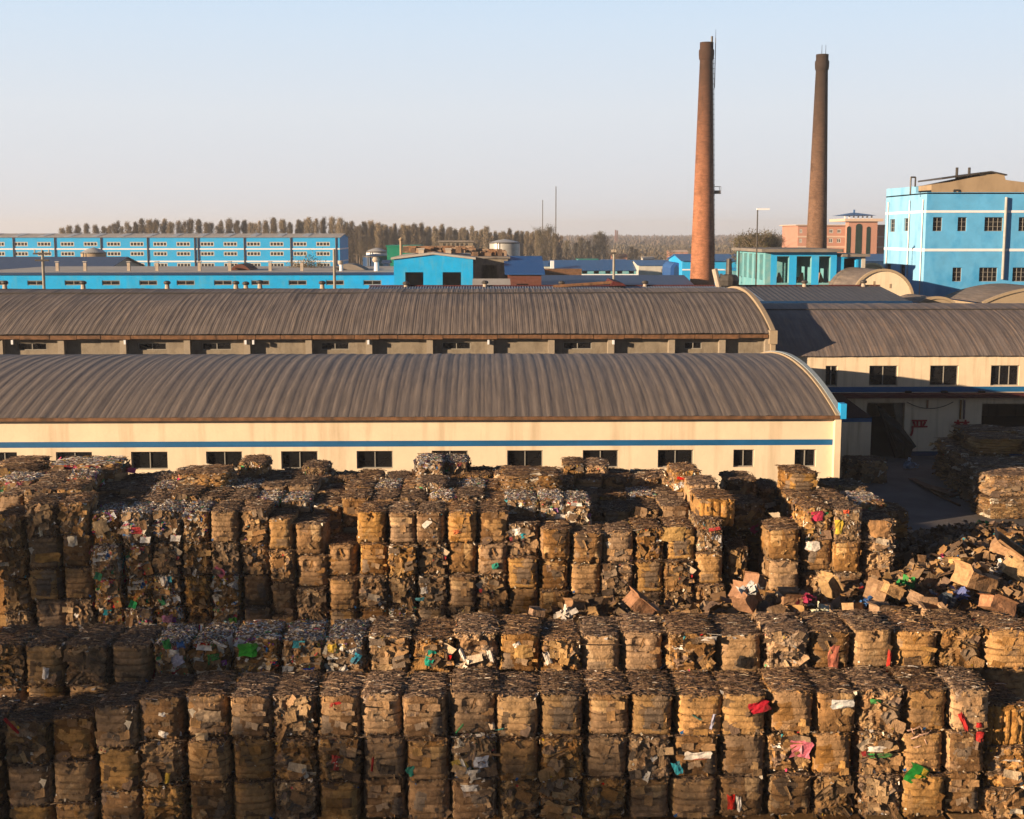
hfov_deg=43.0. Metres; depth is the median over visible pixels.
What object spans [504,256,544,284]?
brick shed
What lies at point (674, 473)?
waste paper bale
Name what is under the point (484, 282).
roof vent
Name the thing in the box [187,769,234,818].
waste paper bale
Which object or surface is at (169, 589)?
waste paper bale
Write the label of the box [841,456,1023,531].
paved yard
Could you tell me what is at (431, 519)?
waste paper bale
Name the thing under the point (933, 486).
steel strip
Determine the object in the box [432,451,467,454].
window
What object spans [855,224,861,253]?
arched window
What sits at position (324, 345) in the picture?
window
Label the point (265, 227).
poplar tree
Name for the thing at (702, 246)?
brick chimney
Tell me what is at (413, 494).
waste paper bale
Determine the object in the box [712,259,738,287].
blower
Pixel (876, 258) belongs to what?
blue shed
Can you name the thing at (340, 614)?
waste paper bale
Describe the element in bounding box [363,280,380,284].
window
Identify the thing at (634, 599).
crushed carton
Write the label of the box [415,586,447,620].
waste paper bale
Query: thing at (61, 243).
window
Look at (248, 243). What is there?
window
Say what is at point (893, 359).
warehouse
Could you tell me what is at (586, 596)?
waste paper bale
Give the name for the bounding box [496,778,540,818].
waste paper bale
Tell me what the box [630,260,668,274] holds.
white store
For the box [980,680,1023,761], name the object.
waste paper bale
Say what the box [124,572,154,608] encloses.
waste paper bale
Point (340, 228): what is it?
poplar tree
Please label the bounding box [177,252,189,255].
window
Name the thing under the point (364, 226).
poplar tree
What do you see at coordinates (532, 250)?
poplar tree
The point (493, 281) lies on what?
lean to
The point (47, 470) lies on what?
waste paper bale
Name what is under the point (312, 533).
waste paper bale
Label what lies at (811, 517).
waste paper bale
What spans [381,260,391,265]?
dome shed
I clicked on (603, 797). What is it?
waste paper bale
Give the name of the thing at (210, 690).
waste paper bale
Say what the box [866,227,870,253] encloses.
arched window
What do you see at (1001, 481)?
waste paper bale
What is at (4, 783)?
waste paper bale
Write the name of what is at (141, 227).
poplar tree
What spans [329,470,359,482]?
waste paper bale
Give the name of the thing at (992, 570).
plastic scrap
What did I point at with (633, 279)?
long low shed
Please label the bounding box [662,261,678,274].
arched porch
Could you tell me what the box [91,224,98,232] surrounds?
poplar tree
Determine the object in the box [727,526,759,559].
waste paper bale
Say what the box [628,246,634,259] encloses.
broadleaf tree
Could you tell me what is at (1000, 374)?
window
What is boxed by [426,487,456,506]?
waste paper bale
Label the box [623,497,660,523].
waste paper bale
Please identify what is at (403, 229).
poplar tree
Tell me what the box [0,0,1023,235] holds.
sky
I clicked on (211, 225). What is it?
poplar tree
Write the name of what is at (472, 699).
waste paper bale
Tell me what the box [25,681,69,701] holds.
waste paper bale
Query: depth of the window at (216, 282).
188.48 m
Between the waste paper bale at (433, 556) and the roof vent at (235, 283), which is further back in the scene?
the roof vent at (235, 283)
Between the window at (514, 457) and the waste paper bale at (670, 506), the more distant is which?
the window at (514, 457)
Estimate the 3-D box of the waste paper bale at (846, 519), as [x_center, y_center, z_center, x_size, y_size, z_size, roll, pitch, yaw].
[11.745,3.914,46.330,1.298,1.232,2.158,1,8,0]
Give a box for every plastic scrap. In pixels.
[554,604,578,619]
[736,580,763,595]
[795,593,817,605]
[810,601,829,611]
[859,595,873,606]
[896,574,915,589]
[925,589,958,607]
[950,585,969,600]
[989,558,1003,573]
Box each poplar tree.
[57,227,66,232]
[65,224,72,232]
[73,223,79,232]
[82,222,90,232]
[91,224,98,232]
[100,226,106,232]
[107,225,112,232]
[114,220,121,232]
[123,220,131,232]
[131,221,138,232]
[138,218,146,232]
[144,218,153,232]
[152,218,160,232]
[160,218,167,232]
[165,221,172,232]
[175,220,182,232]
[182,221,188,232]
[186,217,195,232]
[195,219,202,232]
[201,222,209,232]
[208,222,215,232]
[217,219,225,232]
[225,217,232,232]
[234,220,242,232]
[241,219,247,232]
[246,222,254,232]
[255,220,262,232]
[262,218,270,232]
[270,217,278,232]
[278,219,286,232]
[286,222,294,232]
[294,220,300,232]
[299,221,305,232]
[303,217,312,232]
[313,218,319,232]
[320,216,327,232]
[326,216,336,232]
[334,217,345,233]
[342,221,349,253]
[347,220,355,262]
[354,226,359,263]
[357,224,362,263]
[359,239,368,264]
[360,221,367,251]
[367,220,375,249]
[373,220,382,247]
[380,224,384,248]
[381,224,389,250]
[388,226,391,244]
[390,224,397,244]
[396,228,401,244]
[399,223,406,244]
[405,225,411,244]
[409,223,418,244]
[417,221,425,245]
[425,225,431,245]
[431,225,437,254]
[437,223,444,245]
[446,227,452,245]
[452,227,458,245]
[457,229,461,245]
[459,226,467,245]
[469,226,475,247]
[474,230,478,248]
[477,230,483,248]
[481,225,490,248]
[493,231,497,240]
[499,231,505,239]
[506,228,511,239]
[513,231,519,241]
[518,231,524,255]
[523,233,529,255]
[524,231,529,255]
[528,232,532,255]
[530,231,534,255]
[531,226,545,255]
[534,231,538,255]
[542,223,556,260]
[542,234,546,260]
[546,231,550,258]
[552,232,556,259]
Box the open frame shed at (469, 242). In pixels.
[438,240,474,255]
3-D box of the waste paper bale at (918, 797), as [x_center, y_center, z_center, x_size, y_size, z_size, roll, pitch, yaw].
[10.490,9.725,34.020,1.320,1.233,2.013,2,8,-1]
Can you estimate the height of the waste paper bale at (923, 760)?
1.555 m
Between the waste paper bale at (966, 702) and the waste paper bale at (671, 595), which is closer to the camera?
the waste paper bale at (966, 702)
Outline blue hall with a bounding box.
[667,254,736,284]
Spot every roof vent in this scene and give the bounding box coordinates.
[1,281,7,288]
[79,281,86,288]
[163,281,170,288]
[232,281,238,288]
[242,281,249,287]
[256,280,262,288]
[319,281,325,288]
[402,281,408,286]
[481,280,487,286]
[642,280,648,286]
[801,280,807,286]
[860,280,866,286]
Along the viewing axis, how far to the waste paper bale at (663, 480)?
51.31 m
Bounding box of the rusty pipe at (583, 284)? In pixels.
[553,281,611,287]
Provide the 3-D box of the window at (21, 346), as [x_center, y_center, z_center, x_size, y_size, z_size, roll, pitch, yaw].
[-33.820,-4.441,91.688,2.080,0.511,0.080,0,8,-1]
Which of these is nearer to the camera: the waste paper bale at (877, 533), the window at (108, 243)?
the waste paper bale at (877, 533)
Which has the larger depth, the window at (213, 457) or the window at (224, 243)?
the window at (224, 243)
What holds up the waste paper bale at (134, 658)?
on the waste paper bale
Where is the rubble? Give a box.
[402,246,506,255]
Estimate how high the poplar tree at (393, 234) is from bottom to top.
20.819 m
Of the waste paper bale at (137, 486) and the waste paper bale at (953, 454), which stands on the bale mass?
the waste paper bale at (137, 486)
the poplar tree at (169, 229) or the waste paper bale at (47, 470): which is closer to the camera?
the waste paper bale at (47, 470)
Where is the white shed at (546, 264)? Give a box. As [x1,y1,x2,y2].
[543,261,549,267]
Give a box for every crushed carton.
[528,606,545,616]
[563,598,586,609]
[622,586,660,614]
[728,580,762,613]
[743,571,769,590]
[775,586,809,606]
[816,570,843,597]
[841,602,863,609]
[863,576,887,601]
[867,601,903,613]
[880,579,905,599]
[907,589,923,607]
[917,596,946,614]
[946,557,974,564]
[950,558,1002,593]
[977,522,991,535]
[977,591,1018,615]
[989,527,1023,560]
[1000,550,1023,581]
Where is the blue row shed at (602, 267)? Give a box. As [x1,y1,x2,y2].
[548,260,637,274]
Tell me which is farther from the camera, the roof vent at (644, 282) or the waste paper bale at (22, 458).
the roof vent at (644, 282)
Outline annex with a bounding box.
[833,394,871,477]
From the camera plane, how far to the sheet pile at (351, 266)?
197.43 m
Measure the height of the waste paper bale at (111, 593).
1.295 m
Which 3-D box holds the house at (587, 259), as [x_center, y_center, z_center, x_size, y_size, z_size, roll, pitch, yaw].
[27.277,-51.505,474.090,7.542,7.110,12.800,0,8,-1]
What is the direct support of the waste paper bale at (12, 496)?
on the bale mass
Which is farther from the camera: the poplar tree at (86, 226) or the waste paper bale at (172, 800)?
the poplar tree at (86, 226)
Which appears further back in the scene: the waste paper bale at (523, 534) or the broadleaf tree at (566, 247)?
the broadleaf tree at (566, 247)
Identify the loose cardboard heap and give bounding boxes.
[447,519,1023,690]
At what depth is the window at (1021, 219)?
150.05 m
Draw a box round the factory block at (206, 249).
[0,233,348,265]
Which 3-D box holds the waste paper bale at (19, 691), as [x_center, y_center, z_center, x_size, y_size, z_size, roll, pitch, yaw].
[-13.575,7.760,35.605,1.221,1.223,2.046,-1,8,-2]
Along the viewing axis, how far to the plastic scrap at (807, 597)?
40.77 m
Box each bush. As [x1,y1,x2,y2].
[281,253,331,267]
[290,245,320,266]
[305,247,326,267]
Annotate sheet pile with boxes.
[232,263,257,269]
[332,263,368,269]
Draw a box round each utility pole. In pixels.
[33,250,50,288]
[333,249,335,288]
[612,250,616,279]
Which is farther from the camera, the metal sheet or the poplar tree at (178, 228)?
the poplar tree at (178, 228)
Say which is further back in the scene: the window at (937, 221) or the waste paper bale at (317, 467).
the window at (937, 221)
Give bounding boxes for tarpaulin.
[876,404,915,458]
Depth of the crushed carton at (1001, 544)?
45.16 m
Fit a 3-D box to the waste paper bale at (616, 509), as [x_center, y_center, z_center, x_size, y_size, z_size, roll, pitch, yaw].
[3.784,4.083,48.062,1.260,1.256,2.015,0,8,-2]
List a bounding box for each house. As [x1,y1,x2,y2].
[576,258,598,259]
[610,254,627,259]
[640,257,654,259]
[666,250,687,256]
[732,243,869,284]
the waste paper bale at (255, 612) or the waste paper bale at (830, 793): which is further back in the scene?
the waste paper bale at (255, 612)
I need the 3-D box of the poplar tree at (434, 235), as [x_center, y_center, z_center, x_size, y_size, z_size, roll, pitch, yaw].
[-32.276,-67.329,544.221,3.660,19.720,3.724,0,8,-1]
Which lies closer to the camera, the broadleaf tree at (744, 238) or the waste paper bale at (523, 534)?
the waste paper bale at (523, 534)
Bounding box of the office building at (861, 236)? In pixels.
[780,210,884,253]
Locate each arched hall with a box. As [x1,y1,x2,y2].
[827,267,913,295]
[865,263,884,268]
[901,294,954,302]
[944,283,1023,302]
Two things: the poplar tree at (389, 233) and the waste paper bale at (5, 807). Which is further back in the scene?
the poplar tree at (389, 233)
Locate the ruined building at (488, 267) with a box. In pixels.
[473,254,509,278]
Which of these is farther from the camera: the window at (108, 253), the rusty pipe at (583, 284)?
the window at (108, 253)
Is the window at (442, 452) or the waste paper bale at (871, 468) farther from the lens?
the waste paper bale at (871, 468)
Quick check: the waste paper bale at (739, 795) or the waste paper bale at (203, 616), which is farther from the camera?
the waste paper bale at (203, 616)
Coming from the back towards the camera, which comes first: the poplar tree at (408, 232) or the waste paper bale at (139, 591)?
the poplar tree at (408, 232)
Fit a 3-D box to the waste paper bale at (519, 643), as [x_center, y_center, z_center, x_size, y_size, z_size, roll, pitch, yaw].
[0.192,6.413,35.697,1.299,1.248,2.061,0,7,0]
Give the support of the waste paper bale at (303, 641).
on the bale mass
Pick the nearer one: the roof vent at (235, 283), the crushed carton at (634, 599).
the crushed carton at (634, 599)
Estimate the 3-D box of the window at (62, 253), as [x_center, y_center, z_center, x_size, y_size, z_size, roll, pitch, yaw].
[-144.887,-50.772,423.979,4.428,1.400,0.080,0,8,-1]
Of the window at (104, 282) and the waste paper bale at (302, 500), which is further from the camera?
the window at (104, 282)
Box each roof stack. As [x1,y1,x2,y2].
[55,261,59,270]
[82,261,87,270]
[126,261,130,270]
[154,261,159,270]
[227,261,231,270]
[268,261,271,270]
[300,261,303,270]
[338,260,342,270]
[372,257,378,270]
[418,248,424,253]
[445,248,451,256]
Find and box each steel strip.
[915,482,945,494]
[919,483,948,489]
[923,486,953,494]
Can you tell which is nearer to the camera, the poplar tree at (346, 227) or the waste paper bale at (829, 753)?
the waste paper bale at (829, 753)
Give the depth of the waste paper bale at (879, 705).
32.97 m
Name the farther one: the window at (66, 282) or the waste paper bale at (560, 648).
the window at (66, 282)
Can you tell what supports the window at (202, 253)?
in the factory block at (206, 249)
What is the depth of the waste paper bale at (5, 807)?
33.05 m
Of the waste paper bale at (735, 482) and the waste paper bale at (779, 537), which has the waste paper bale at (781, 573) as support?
the waste paper bale at (779, 537)
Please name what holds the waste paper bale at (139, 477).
on the bale mass
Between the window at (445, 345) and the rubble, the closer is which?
the window at (445, 345)
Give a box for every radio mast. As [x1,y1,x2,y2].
[542,200,542,259]
[555,197,555,258]
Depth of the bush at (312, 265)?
213.19 m
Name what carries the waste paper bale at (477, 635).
on the bale mass
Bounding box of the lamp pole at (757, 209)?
[755,208,769,284]
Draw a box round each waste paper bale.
[0,455,51,466]
[0,460,50,476]
[0,470,46,493]
[0,485,30,510]
[0,503,27,548]
[0,542,29,580]
[0,624,42,686]
[0,680,28,705]
[0,694,69,765]
[0,696,20,765]
[0,754,10,803]
[0,795,11,818]
[2,576,35,610]
[4,603,37,626]
[4,755,55,807]
[9,801,56,818]
[21,478,66,502]
[23,491,76,546]
[23,624,80,686]
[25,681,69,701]
[26,531,63,568]
[28,564,65,599]
[32,594,66,629]
[35,466,52,472]
[37,469,75,480]
[41,455,135,477]
[49,749,100,802]
[50,691,108,761]
[50,791,100,818]
[54,478,95,494]
[57,490,100,535]
[59,529,93,565]
[62,595,98,631]
[62,622,128,685]
[63,565,95,598]
[65,467,104,491]
[67,676,114,698]
[79,464,127,484]
[89,541,125,580]
[91,501,132,544]
[93,575,127,611]
[93,681,168,748]
[94,783,144,818]
[96,480,131,494]
[97,493,124,508]
[97,604,127,626]
[98,743,170,791]
[111,622,164,682]
[115,491,146,504]
[116,472,151,481]
[116,481,156,495]
[117,500,160,544]
[122,539,154,578]
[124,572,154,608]
[124,605,157,627]
[133,673,222,740]
[136,728,189,786]
[138,772,191,818]
[139,490,175,503]
[143,470,175,482]
[148,499,189,542]
[150,478,176,491]
[150,622,200,680]
[152,540,183,574]
[153,571,185,609]
[153,601,189,628]
[170,484,205,500]
[171,466,187,479]
[175,463,239,489]
[175,482,189,489]
[179,499,216,543]
[182,538,212,576]
[182,573,213,608]
[185,670,239,735]
[186,603,215,627]
[186,729,234,783]
[187,621,238,677]
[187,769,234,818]
[198,486,233,503]
[208,499,245,542]
[209,569,243,607]
[211,537,243,577]
[211,598,244,626]
[227,488,260,501]
[227,618,288,677]
[228,670,280,738]
[231,477,264,493]
[232,730,275,781]
[232,769,276,818]
[236,473,253,479]
[237,454,273,476]
[239,498,274,544]
[240,540,270,574]
[241,570,272,605]
[241,599,272,620]
[251,469,282,480]
[255,489,287,508]
[260,476,292,492]
[268,506,299,550]
[268,546,297,581]
[270,573,297,614]
[270,668,340,741]
[270,720,339,781]
[271,612,297,627]
[272,770,319,818]
[279,467,304,478]
[279,618,330,676]
[281,490,315,515]
[287,475,321,495]
[293,511,331,554]
[295,549,329,586]
[295,582,329,619]
[299,459,333,475]
[310,468,336,484]
[313,494,345,534]
[313,728,373,781]
[314,482,347,498]
[317,670,381,737]
[318,761,364,818]
[321,617,373,674]
[327,531,360,575]
[328,567,360,609]
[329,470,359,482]
[329,601,359,625]
[340,486,374,527]
[344,477,376,491]
[355,500,390,542]
[356,468,386,481]
[356,569,388,608]
[358,600,389,625]
[359,669,407,736]
[360,534,389,574]
[360,729,414,780]
[362,760,407,818]
[366,615,419,672]
[370,488,400,502]
[374,477,403,490]
[385,469,411,481]
[386,567,418,610]
[387,500,417,542]
[387,540,418,577]
[388,600,418,629]
[397,487,429,505]
[401,477,417,488]
[401,671,494,738]
[404,713,451,780]
[405,766,451,818]
[411,615,456,675]
[412,452,446,477]
[413,500,447,542]
[414,473,451,490]
[415,568,448,606]
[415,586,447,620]
[417,535,448,575]
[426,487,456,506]
[444,453,471,474]
[444,473,466,484]
[445,500,477,543]
[445,597,476,621]
[446,476,459,488]
[446,532,477,572]
[447,567,478,606]
[447,666,499,734]
[448,757,497,818]
[450,727,500,791]
[452,610,500,670]
[454,485,485,514]
[458,477,487,499]
[463,465,492,479]
[475,533,507,575]
[475,566,508,607]
[475,598,507,622]
[477,499,509,543]
[484,489,504,500]
[485,477,500,490]
[491,465,517,478]
[495,671,540,738]
[495,725,540,782]
[496,613,541,672]
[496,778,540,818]
[497,465,565,493]
[503,488,538,521]
[505,551,538,587]
[506,515,540,556]
[507,587,538,614]
[535,488,565,519]
[536,669,584,735]
[537,720,584,781]
[538,518,571,559]
[538,548,568,590]
[538,582,570,619]
[538,769,584,818]
[539,617,582,674]
[557,467,574,486]
[560,456,584,486]
[562,480,571,491]
[562,490,592,526]
[567,581,600,602]
[568,552,601,594]
[570,501,603,532]
[570,521,603,562]
[572,486,601,508]
[575,475,602,487]
[577,615,621,671]
[580,667,631,735]
[581,766,628,818]
[582,457,608,486]
[582,714,627,779]
[597,486,628,501]
[597,556,635,595]
[598,499,631,520]
[599,590,625,603]
[600,519,633,562]
[602,467,631,487]
[616,611,665,670]
[623,485,656,501]
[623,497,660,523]
[624,769,668,818]
[625,668,675,735]
[625,726,682,781]
[627,514,664,560]
[629,468,660,486]
[632,554,663,592]
[632,584,661,613]
[649,485,683,496]
[652,495,688,518]
[654,468,668,485]
[658,516,695,558]
[659,608,720,671]
[661,589,694,603]
[662,557,695,593]
[663,462,701,491]
[667,668,722,736]
[668,770,718,818]
[669,718,719,776]
[682,474,718,510]
[687,511,724,552]
[689,487,737,526]
[691,578,725,601]
[692,549,722,584]
[705,613,762,672]
[712,669,770,737]
[716,728,768,776]
[716,765,764,817]
[718,470,761,497]
[721,570,742,595]
[722,535,748,579]
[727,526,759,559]
[729,493,769,533]
[753,611,811,670]
[756,477,781,512]
[756,516,800,559]
[756,549,800,590]
[757,666,814,733]
[762,764,814,815]
[763,721,816,771]
[775,464,820,492]
[779,487,817,517]
[790,496,832,539]
[797,535,832,570]
[797,611,850,668]
[798,565,830,596]
[800,667,858,733]
[809,722,851,775]
[809,767,856,817]
[811,487,847,499]
[817,477,867,491]
[824,498,862,541]
[830,539,862,572]
[831,570,861,588]
[835,609,893,672]
[839,490,886,510]
[841,455,865,480]
[841,665,905,733]
[849,723,902,775]
[850,762,902,818]
[856,455,887,483]
[858,509,896,552]
[858,547,898,581]
[875,609,942,668]
[883,664,946,747]
[884,501,908,538]
[898,768,947,817]
[899,729,944,782]
[921,608,984,669]
[928,437,961,458]
[929,662,981,678]
[931,455,949,479]
[934,666,990,741]
[940,720,987,774]
[940,764,979,813]
[942,445,1010,470]
[944,466,960,491]
[947,424,1016,444]
[955,455,1023,482]
[960,432,1023,454]
[967,610,1023,670]
[968,488,1023,518]
[969,466,1023,496]
[977,777,1023,818]
[978,739,1023,788]
[979,664,1023,701]
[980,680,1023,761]
[1007,426,1023,434]
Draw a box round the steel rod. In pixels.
[932,492,960,505]
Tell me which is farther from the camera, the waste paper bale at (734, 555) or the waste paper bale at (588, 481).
the waste paper bale at (588, 481)
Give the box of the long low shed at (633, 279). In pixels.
[541,275,693,284]
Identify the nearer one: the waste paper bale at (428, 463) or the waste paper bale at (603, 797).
the waste paper bale at (603, 797)
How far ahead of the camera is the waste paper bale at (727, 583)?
45.98 m
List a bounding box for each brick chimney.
[690,36,720,284]
[806,51,828,247]
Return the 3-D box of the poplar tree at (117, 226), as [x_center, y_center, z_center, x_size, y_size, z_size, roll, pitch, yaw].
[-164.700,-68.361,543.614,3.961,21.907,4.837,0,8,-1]
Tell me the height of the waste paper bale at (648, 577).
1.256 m
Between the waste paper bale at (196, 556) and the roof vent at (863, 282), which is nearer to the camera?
the waste paper bale at (196, 556)
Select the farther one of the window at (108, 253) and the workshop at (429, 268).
the window at (108, 253)
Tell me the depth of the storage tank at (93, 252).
326.28 m
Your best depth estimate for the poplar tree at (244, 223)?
555.06 m
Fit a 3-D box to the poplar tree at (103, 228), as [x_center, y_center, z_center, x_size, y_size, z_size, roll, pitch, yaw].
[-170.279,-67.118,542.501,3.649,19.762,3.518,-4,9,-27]
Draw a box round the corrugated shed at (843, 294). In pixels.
[368,285,911,303]
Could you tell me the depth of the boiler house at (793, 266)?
151.39 m
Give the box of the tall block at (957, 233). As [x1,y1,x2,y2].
[884,167,1023,302]
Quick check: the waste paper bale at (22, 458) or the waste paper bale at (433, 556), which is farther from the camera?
the waste paper bale at (22, 458)
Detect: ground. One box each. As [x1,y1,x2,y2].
[361,236,732,264]
[719,274,1023,456]
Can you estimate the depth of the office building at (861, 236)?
418.11 m
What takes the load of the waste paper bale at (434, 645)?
on the bale mass
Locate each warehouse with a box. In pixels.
[0,286,777,354]
[0,351,846,517]
[761,303,1023,455]
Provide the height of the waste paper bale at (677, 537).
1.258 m
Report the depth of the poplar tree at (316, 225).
545.18 m
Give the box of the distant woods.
[348,234,781,263]
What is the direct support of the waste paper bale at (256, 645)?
on the bale mass
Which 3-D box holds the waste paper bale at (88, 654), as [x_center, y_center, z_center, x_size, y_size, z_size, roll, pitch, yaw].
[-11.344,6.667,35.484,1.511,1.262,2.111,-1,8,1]
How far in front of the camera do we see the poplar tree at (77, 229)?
552.52 m
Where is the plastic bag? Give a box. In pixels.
[903,457,918,468]
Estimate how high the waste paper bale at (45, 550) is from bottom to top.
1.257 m
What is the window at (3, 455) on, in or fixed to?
in the warehouse at (759, 415)
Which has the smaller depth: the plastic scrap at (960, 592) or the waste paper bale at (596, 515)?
the plastic scrap at (960, 592)
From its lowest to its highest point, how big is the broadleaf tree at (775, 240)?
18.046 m
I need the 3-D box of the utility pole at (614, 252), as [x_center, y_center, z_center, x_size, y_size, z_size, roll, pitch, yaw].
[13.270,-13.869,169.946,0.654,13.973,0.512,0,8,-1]
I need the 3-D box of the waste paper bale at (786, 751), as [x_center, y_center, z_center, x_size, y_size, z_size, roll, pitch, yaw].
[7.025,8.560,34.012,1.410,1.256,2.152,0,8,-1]
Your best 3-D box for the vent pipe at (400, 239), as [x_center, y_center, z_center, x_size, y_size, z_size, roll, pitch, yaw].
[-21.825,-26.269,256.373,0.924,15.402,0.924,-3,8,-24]
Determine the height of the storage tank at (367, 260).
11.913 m
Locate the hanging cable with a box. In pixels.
[907,402,952,408]
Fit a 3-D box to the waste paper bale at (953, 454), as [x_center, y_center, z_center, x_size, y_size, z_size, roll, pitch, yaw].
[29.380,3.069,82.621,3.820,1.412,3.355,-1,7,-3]
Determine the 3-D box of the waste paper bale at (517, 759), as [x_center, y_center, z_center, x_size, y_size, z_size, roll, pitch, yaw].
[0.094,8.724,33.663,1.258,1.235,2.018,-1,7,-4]
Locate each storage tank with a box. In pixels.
[80,247,106,256]
[362,254,386,265]
[366,248,386,254]
[489,239,519,255]
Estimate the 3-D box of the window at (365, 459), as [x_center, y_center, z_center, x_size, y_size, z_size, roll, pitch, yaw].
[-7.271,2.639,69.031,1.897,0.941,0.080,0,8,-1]
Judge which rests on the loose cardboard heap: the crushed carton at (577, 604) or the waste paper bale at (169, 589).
the crushed carton at (577, 604)
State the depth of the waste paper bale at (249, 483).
49.24 m
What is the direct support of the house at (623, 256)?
on the ground at (627, 259)
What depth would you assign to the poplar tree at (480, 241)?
561.10 m
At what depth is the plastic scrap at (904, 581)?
42.99 m
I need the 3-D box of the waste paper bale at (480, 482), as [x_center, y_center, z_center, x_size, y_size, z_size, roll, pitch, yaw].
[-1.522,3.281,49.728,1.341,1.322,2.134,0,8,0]
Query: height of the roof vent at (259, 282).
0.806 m
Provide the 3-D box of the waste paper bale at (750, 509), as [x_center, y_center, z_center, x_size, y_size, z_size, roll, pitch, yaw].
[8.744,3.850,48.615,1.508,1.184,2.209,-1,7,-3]
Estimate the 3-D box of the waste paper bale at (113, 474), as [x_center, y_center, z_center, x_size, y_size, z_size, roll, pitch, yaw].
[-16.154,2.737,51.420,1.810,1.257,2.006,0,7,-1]
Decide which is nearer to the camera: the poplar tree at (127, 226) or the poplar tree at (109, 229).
the poplar tree at (109, 229)
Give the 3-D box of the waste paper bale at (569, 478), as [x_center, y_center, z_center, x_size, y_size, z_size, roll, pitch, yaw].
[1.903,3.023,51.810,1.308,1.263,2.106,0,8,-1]
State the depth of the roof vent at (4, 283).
103.78 m
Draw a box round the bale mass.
[0,513,1023,818]
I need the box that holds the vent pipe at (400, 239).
[398,237,402,254]
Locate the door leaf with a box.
[893,403,902,425]
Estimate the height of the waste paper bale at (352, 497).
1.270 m
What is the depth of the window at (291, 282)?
188.71 m
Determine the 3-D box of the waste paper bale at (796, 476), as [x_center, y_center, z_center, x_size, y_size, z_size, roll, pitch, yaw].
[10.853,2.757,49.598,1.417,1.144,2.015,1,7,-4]
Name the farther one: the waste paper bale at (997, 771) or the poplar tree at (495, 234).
the poplar tree at (495, 234)
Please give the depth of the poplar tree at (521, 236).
596.84 m
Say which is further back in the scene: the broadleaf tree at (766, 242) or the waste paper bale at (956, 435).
the broadleaf tree at (766, 242)
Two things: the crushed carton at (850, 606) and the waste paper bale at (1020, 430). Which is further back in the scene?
the waste paper bale at (1020, 430)
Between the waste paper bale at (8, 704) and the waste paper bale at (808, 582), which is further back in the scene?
the waste paper bale at (808, 582)
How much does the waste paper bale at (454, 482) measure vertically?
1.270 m
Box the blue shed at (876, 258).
[865,254,883,266]
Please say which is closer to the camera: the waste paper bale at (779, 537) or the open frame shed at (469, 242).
the waste paper bale at (779, 537)
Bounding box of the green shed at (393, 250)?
[386,245,422,265]
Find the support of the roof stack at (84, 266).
on the workshop at (150, 277)
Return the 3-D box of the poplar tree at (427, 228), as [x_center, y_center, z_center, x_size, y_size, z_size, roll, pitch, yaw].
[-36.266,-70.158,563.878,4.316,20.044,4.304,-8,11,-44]
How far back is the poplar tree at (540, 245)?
535.68 m
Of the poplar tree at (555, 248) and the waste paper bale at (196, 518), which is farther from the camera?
the poplar tree at (555, 248)
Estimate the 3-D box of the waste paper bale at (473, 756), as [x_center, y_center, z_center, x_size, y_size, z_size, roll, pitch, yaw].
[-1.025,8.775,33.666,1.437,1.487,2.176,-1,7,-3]
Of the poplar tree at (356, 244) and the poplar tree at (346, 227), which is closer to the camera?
the poplar tree at (346, 227)
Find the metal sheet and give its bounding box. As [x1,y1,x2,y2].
[606,278,625,285]
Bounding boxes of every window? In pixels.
[0,452,16,462]
[14,242,27,245]
[14,252,27,255]
[17,343,46,349]
[27,281,41,284]
[37,242,50,245]
[57,452,91,459]
[60,242,73,245]
[61,252,74,255]
[65,281,80,284]
[84,242,96,245]
[102,280,119,284]
[107,242,120,245]
[107,252,120,255]
[130,242,143,245]
[130,252,143,255]
[132,452,167,468]
[138,343,165,349]
[139,280,156,284]
[153,242,166,245]
[154,252,166,255]
[154,263,167,265]
[176,242,189,245]
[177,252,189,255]
[177,263,190,265]
[177,280,194,284]
[200,242,213,245]
[201,252,213,255]
[201,263,214,265]
[202,343,230,349]
[207,451,241,468]
[214,280,231,284]
[223,242,236,245]
[224,252,236,255]
[247,242,259,245]
[247,252,260,255]
[251,280,268,284]
[270,242,283,245]
[270,252,283,255]
[272,263,283,265]
[282,451,317,467]
[289,280,306,284]
[293,242,306,245]
[293,252,306,255]
[316,242,329,245]
[316,252,329,255]
[321,342,348,349]
[326,280,343,284]
[357,451,392,467]
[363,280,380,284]
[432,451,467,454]
[442,342,470,348]
[507,450,542,465]
[563,342,591,348]
[583,450,617,466]
[658,450,692,466]
[684,342,701,348]
[733,450,753,466]
[794,449,814,465]
[825,366,836,385]
[846,226,850,252]
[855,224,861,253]
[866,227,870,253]
[869,366,896,385]
[891,219,894,231]
[901,264,904,275]
[905,218,908,230]
[930,365,957,384]
[933,217,941,230]
[952,268,960,280]
[957,217,965,230]
[979,268,996,280]
[984,217,1002,230]
[990,365,1018,384]
[1012,267,1023,280]
[1018,217,1023,230]
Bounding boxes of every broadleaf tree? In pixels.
[563,239,571,259]
[571,241,579,259]
[577,236,586,257]
[583,240,593,257]
[589,231,605,259]
[589,233,600,257]
[601,234,609,258]
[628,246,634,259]
[633,249,638,259]
[728,232,749,267]
[733,232,755,257]
[737,228,768,246]
[747,230,773,246]
[760,227,789,246]
[768,233,791,246]
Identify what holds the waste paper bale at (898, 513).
on the bale mass
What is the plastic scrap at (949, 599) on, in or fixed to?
on the loose cardboard heap
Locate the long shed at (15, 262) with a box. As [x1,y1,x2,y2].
[0,257,144,269]
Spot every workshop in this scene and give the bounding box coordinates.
[0,266,393,288]
[391,252,475,286]
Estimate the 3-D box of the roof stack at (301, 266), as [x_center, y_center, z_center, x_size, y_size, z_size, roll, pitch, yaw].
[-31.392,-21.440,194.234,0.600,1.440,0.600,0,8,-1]
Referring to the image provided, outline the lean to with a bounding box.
[472,279,510,284]
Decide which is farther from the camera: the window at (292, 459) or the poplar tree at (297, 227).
the poplar tree at (297, 227)

